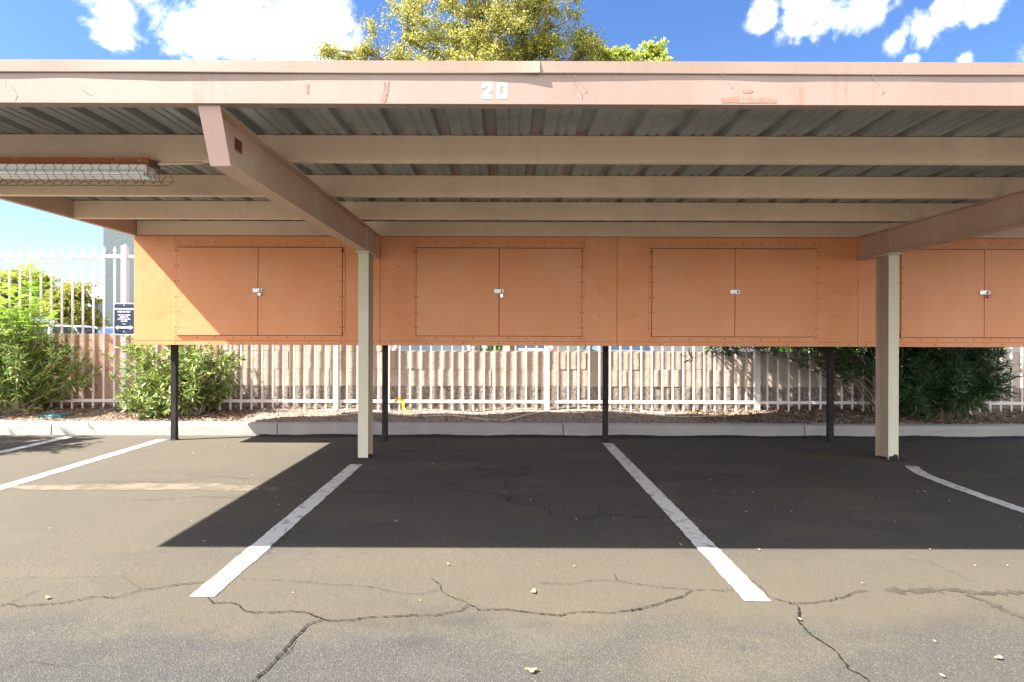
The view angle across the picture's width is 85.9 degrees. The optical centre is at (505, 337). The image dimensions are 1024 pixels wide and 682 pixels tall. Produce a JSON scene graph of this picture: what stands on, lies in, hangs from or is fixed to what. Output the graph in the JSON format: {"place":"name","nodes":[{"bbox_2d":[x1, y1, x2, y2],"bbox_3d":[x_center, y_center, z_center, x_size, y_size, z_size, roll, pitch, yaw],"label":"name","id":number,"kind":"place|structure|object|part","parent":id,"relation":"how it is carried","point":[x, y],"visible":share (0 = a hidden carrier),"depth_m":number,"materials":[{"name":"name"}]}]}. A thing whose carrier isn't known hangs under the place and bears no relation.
{"place":"outdoors","nodes":[
{"label":"outdoors","id":0,"kind":"place"},
{"bbox_2d":[89,288,102,318],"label":"flat roofed building","id":1,"kind":"structure","parent":0,"point":[99,291],"depth_m":41.60,"materials":[{"name":"white paint"}]},
{"bbox_2d":[98,303,102,312],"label":"window","id":2,"kind":"structure","parent":1,"relation":"in","point":[100,306],"depth_m":41.95,"materials":[{"name":"glass"}]},
{"bbox_2d":[103,228,133,326],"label":"grey building","id":3,"kind":"structure","parent":0,"point":[112,239],"depth_m":24.00,"materials":[{"name":"paint"}]},
{"bbox_2d":[0,345,1023,681],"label":"asphalt","id":4,"kind":"structure","parent":0,"point":[214,559],"depth_m":3.20,"materials":[{"name":"grey asphalt"}]},
{"bbox_2d":[0,266,60,325],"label":"leafy tree","id":5,"kind":"object","parent":4,"relation":"on","point":[15,280],"visible":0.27,"depth_m":21.54,"materials":[{"name":"green plant"}]},
{"bbox_2d":[22,324,97,333],"bbox_3d":[-13.999,0.437,17.576,2.140,1.620,4.572,0,0,-6],"label":"parked car","id":6,"kind":"object","parent":4,"relation":"on","point":[87,329],"depth_m":16.68,"materials":[{"name":"white metal"}]},
{"bbox_3d":[-13.222,-0.015,17.176,0.151,0.594,3.055,0,0,-6],"label":"side window","id":7,"kind":"part","parent":6,"relation":"part of","materials":[{"name":"glass"}]},
{"bbox_2d":[33,278,111,327],"bbox_3d":[-16.547,-0.542,20.921,2.754,3.589,2.355,0,0,0],"label":"leafy tree","id":8,"kind":"object","parent":4,"relation":"on","point":[77,305],"visible":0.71,"depth_m":20.60,"materials":[{"name":"green plant"}]},
{"bbox_2d":[95,326,112,333],"bbox_3d":[-12.590,0.451,17.921,2.140,1.600,4.572,0,0,29],"label":"parked car","id":9,"kind":"object","parent":4,"relation":"on","point":[108,330],"depth_m":17.65,"materials":[{"name":"blue glass"}]},
{"bbox_2d":[33,334,218,407],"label":"block wall","id":10,"kind":"structure","parent":4,"relation":"on","point":[98,365],"depth_m":8.32,"materials":[{"name":"beige concrete"}]},
{"bbox_2d":[134,236,388,440],"bbox_3d":[-2.901,0.060,6.798,2.875,2.482,0.874,0,0,0],"label":"storage locker","id":11,"kind":"object","parent":4,"relation":"on","point":[195,290],"visible":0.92,"depth_m":6.39,"materials":[{"name":"paint"}]},
{"bbox_3d":[-3.375,-0.535,6.399,0.975,1.018,0.022,0,0,0],"label":"door","id":12,"kind":"part","parent":11,"relation":"part of","materials":[{"name":"paint"}]},
{"bbox_3d":[-2.377,-0.532,6.399,1.005,1.018,0.022,0,0,0],"label":"door","id":13,"kind":"part","parent":11,"relation":"part of","materials":[{"name":"paint"}]},
{"bbox_2d":[221,345,381,408],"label":"block wall","id":14,"kind":"structure","parent":4,"relation":"on","point":[299,372],"depth_m":8.32,"materials":[{"name":"beige concrete"}]},
{"bbox_2d":[393,345,487,350],"bbox_3d":[-1.552,0.535,13.576,2.140,1.500,4.572,0,0,0],"label":"parked car","id":15,"kind":"object","parent":4,"relation":"on","point":[434,348],"visible":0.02,"depth_m":11.58,"materials":[{"name":"white metal"}]},
{"bbox_3d":[-1.550,0.083,11.670,1.571,0.481,0.272,0,0,0],"label":"rear window","id":16,"kind":"part","parent":15,"relation":"part of","materials":[{"name":"glass"}]},
{"bbox_2d":[304,0,612,350],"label":"palo verde tree","id":17,"kind":"object","parent":4,"relation":"on","point":[543,44],"visible":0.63,"depth_m":15.02,"materials":[{"name":"green plant"}]},
{"bbox_2d":[479,346,502,350],"bbox_3d":[-0.886,0.395,20.515,2.648,1.788,1.340,0,0,0],"label":"hedge","id":18,"kind":"object","parent":4,"relation":"on","point":[497,348],"visible":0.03,"depth_m":20.23,"materials":[{"name":"green plant"}]},
{"bbox_2d":[380,236,616,441],"bbox_3d":[-0.089,0.069,6.798,2.759,2.482,0.874,0,0,0],"label":"storage locker","id":19,"kind":"object","parent":4,"relation":"on","point":[559,291],"visible":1,"depth_m":6.39,"materials":[{"name":"paint"}]},
{"bbox_3d":[-0.580,-0.527,6.399,0.992,1.018,0.022,0,0,0],"label":"door","id":20,"kind":"part","parent":19,"relation":"part of","materials":[{"name":"paint"}]},
{"bbox_3d":[0.420,-0.524,6.399,0.992,1.018,0.022,0,0,0],"label":"door","id":21,"kind":"part","parent":19,"relation":"part of","materials":[{"name":"paint"}]},
{"bbox_2d":[0,59,1023,458],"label":"carport","id":22,"kind":"object","parent":4,"relation":"on","point":[888,163],"visible":0.97,"depth_m":3.69,"materials":[{"name":"paint"}]},
{"bbox_2d":[0,157,201,185],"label":"fluorescent light","id":23,"kind":"object","parent":22,"relation":"attached to","point":[40,168],"visible":1,"depth_m":3.64,"materials":[{"name":"white paint"}]},
{"bbox_2d":[0,421,1023,436],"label":"kerb","id":24,"kind":"structure","parent":4,"relation":"on","point":[306,428],"depth_m":7.17,"materials":[{"name":"concrete"}]},
{"bbox_2d":[499,346,555,350],"bbox_3d":[0.718,0.567,19.476,2.090,1.450,4.572,0,0,0],"label":"parked car","id":25,"kind":"object","parent":4,"relation":"on","point":[531,348],"visible":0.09,"depth_m":17.68,"materials":[{"name":"white metal"}]},
{"bbox_3d":[0.720,0.147,18.104,1.528,0.494,0.590,0,0,0],"label":"rear window","id":26,"kind":"part","parent":25,"relation":"part of","materials":[{"name":"glass"}]},
{"bbox_2d":[525,667,536,671],"bbox_3d":[0.096,1.279,2.115,0.048,0.007,0.027,0,0,0],"label":"fallen leaf","id":27,"kind":"object","parent":4,"relation":"on","point":[531,669],"visible":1,"depth_m":2.12,"materials":[{"name":"yellow plant"}]},
{"bbox_2d":[577,346,654,350],"bbox_3d":[3.448,0.576,17.476,2.140,1.450,4.572,0,0,0],"label":"parked car","id":28,"kind":"object","parent":4,"relation":"on","point":[623,348],"visible":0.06,"depth_m":15.92,"materials":[{"name":"white metal"}]},
{"bbox_3d":[2.717,0.150,17.188,0.151,0.488,2.697,0,0,0],"label":"side window","id":29,"kind":"part","parent":28,"relation":"part of","materials":[{"name":"glass"}]},
{"bbox_3d":[3.450,0.155,16.104,1.571,0.494,0.590,0,0,0],"label":"rear window","id":30,"kind":"part","parent":28,"relation":"part of","materials":[{"name":"glass"}]},
{"bbox_2d":[590,36,672,60],"bbox_3d":[4.004,-3.967,17.053,2.885,10.542,2.980,0,0,-37],"label":"leafy tree","id":31,"kind":"object","parent":4,"relation":"on","point":[652,51],"visible":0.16,"depth_m":16.70,"materials":[{"name":"green plant"}]},
{"bbox_2d":[390,350,1023,410],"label":"block wall","id":32,"kind":"structure","parent":4,"relation":"on","point":[573,375],"depth_m":8.33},
{"bbox_2d":[617,237,857,441],"bbox_3d":[2.695,0.077,6.798,2.803,2.482,0.874,0,0,0],"label":"storage locker","id":33,"kind":"object","parent":4,"relation":"on","point":[729,291],"visible":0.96,"depth_m":6.39,"materials":[{"name":"paint"}]},
{"bbox_3d":[2.162,-0.518,6.399,0.992,1.018,0.022,0,0,0],"label":"door","id":34,"kind":"part","parent":33,"relation":"part of","materials":[{"name":"paint"}]},
{"bbox_3d":[3.160,-0.515,6.399,0.988,1.018,0.022,0,0,0],"label":"door","id":35,"kind":"part","parent":33,"relation":"part of","materials":[{"name":"paint"}]},
{"bbox_2d":[763,346,856,351],"bbox_3d":[9.398,0.473,16.996,2.761,1.696,1.391,0,0,0],"label":"hedge","id":36,"kind":"object","parent":4,"relation":"on","point":[806,350],"visible":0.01,"depth_m":16.79,"materials":[{"name":"green plant"}]},
{"bbox_2d":[857,238,1023,346],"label":"storage locker","id":37,"kind":"object","parent":4,"relation":"on","point":[944,290],"visible":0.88,"depth_m":6.39,"materials":[{"name":"paint"}]},
{"bbox_3d":[5.059,-0.509,6.399,0.992,1.018,0.022,0,0,0],"label":"door","id":38,"kind":"part","parent":37,"relation":"part of","materials":[{"name":"paint"}]},
{"bbox_3d":[6.053,-0.506,6.399,0.980,1.018,0.022,0,0,0],"label":"door","id":39,"kind":"part","parent":37,"relation":"part of","materials":[{"name":"paint"}]},
{"bbox_2d":[0,404,1023,423],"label":"planting bed","id":40,"kind":"object","parent":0,"point":[500,417],"visible":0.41,"depth_m":7.70,"materials":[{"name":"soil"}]},
{"bbox_2d":[0,254,67,412],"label":"feathery shrub","id":41,"kind":"object","parent":40,"relation":"on","point":[31,329],"visible":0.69,"depth_m":7.73,"materials":[{"name":"green plant"}]},
{"bbox_2d":[0,300,106,415],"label":"oleander bush","id":42,"kind":"object","parent":40,"relation":"on","point":[43,383],"visible":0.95,"depth_m":7.72,"materials":[{"name":"green plant"}]},
{"bbox_2d":[36,413,70,418],"bbox_3d":[-6.256,1.106,7.612,0.350,0.080,0.210,0,0,0],"label":"valve box","id":43,"kind":"object","parent":40,"relation":"on","point":[60,415],"visible":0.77,"depth_m":7.54,"materials":[{"name":"teal plastic"}]},
{"bbox_2d":[100,333,246,419],"bbox_3d":[-4.628,0.463,7.918,1.974,1.443,1.175,0,0,0],"label":"oleander bush","id":44,"kind":"object","parent":40,"relation":"on","point":[199,391],"visible":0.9,"depth_m":7.68,"materials":[{"name":"green plant"}]},
{"bbox_2d":[0,244,1023,413],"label":"metal fence","id":45,"kind":"object","parent":40,"relation":"on","point":[336,401],"visible":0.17,"depth_m":8.10,"materials":[{"name":"metal"}]},
{"bbox_2d":[113,303,133,334],"bbox_3d":[-5.601,-0.268,8.066,0.315,0.465,0.008,0,0,0],"label":"parking sign","id":46,"kind":"object","parent":45,"relation":"attached to","point":[123,318],"visible":1,"depth_m":8.07,"materials":[{"name":"blue metal"}]},
{"bbox_2d":[394,398,411,414],"bbox_3d":[-1.467,1.001,8.023,0.378,0.223,0.094,0,0,32],"label":"plastic ribbon","id":47,"kind":"object","parent":45,"relation":"hanging from","point":[402,402],"visible":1,"depth_m":8.07,"materials":[{"name":"yellow plastic"}]},
{"bbox_2d":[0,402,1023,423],"bbox_3d":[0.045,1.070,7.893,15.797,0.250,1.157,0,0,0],"label":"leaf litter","id":48,"kind":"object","parent":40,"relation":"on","point":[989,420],"visible":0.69,"depth_m":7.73,"materials":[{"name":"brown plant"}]},
{"bbox_2d":[320,409,742,420],"bbox_3d":[0.478,1.095,7.730,6.105,0.089,0.470,0,0,-4],"label":"irrigation hose","id":49,"kind":"object","parent":40,"relation":"on","point":[532,413],"visible":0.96,"depth_m":7.74,"materials":[{"name":"black rubber"}]},
{"bbox_2d":[373,406,690,413],"bbox_3d":[0.422,1.063,8.092,4.715,0.079,0.378,0,0,0],"label":"irrigation hose","id":50,"kind":"object","parent":40,"relation":"on","point":[531,408],"visible":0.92,"depth_m":8.05,"materials":[{"name":"black rubber"}]},
{"bbox_2d":[764,346,927,413],"bbox_3d":[4.163,-0.591,8.138,5.226,3.461,1.335,0,0,0],"label":"oleander tree","id":51,"kind":"object","parent":40,"relation":"on","point":[904,354],"visible":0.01,"depth_m":7.98,"materials":[{"name":"green plant"}]},
{"bbox_2d":[682,346,1023,422],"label":"oleander bush","id":52,"kind":"object","parent":40,"relation":"on","point":[951,383],"visible":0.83,"depth_m":7.58,"materials":[{"name":"green plant"}]},
{"bbox_2d":[0,0,1023,321],"label":"sky","id":53,"kind":"structure","parent":0,"point":[695,30],"materials":[{"name":"blue"}]}
]}

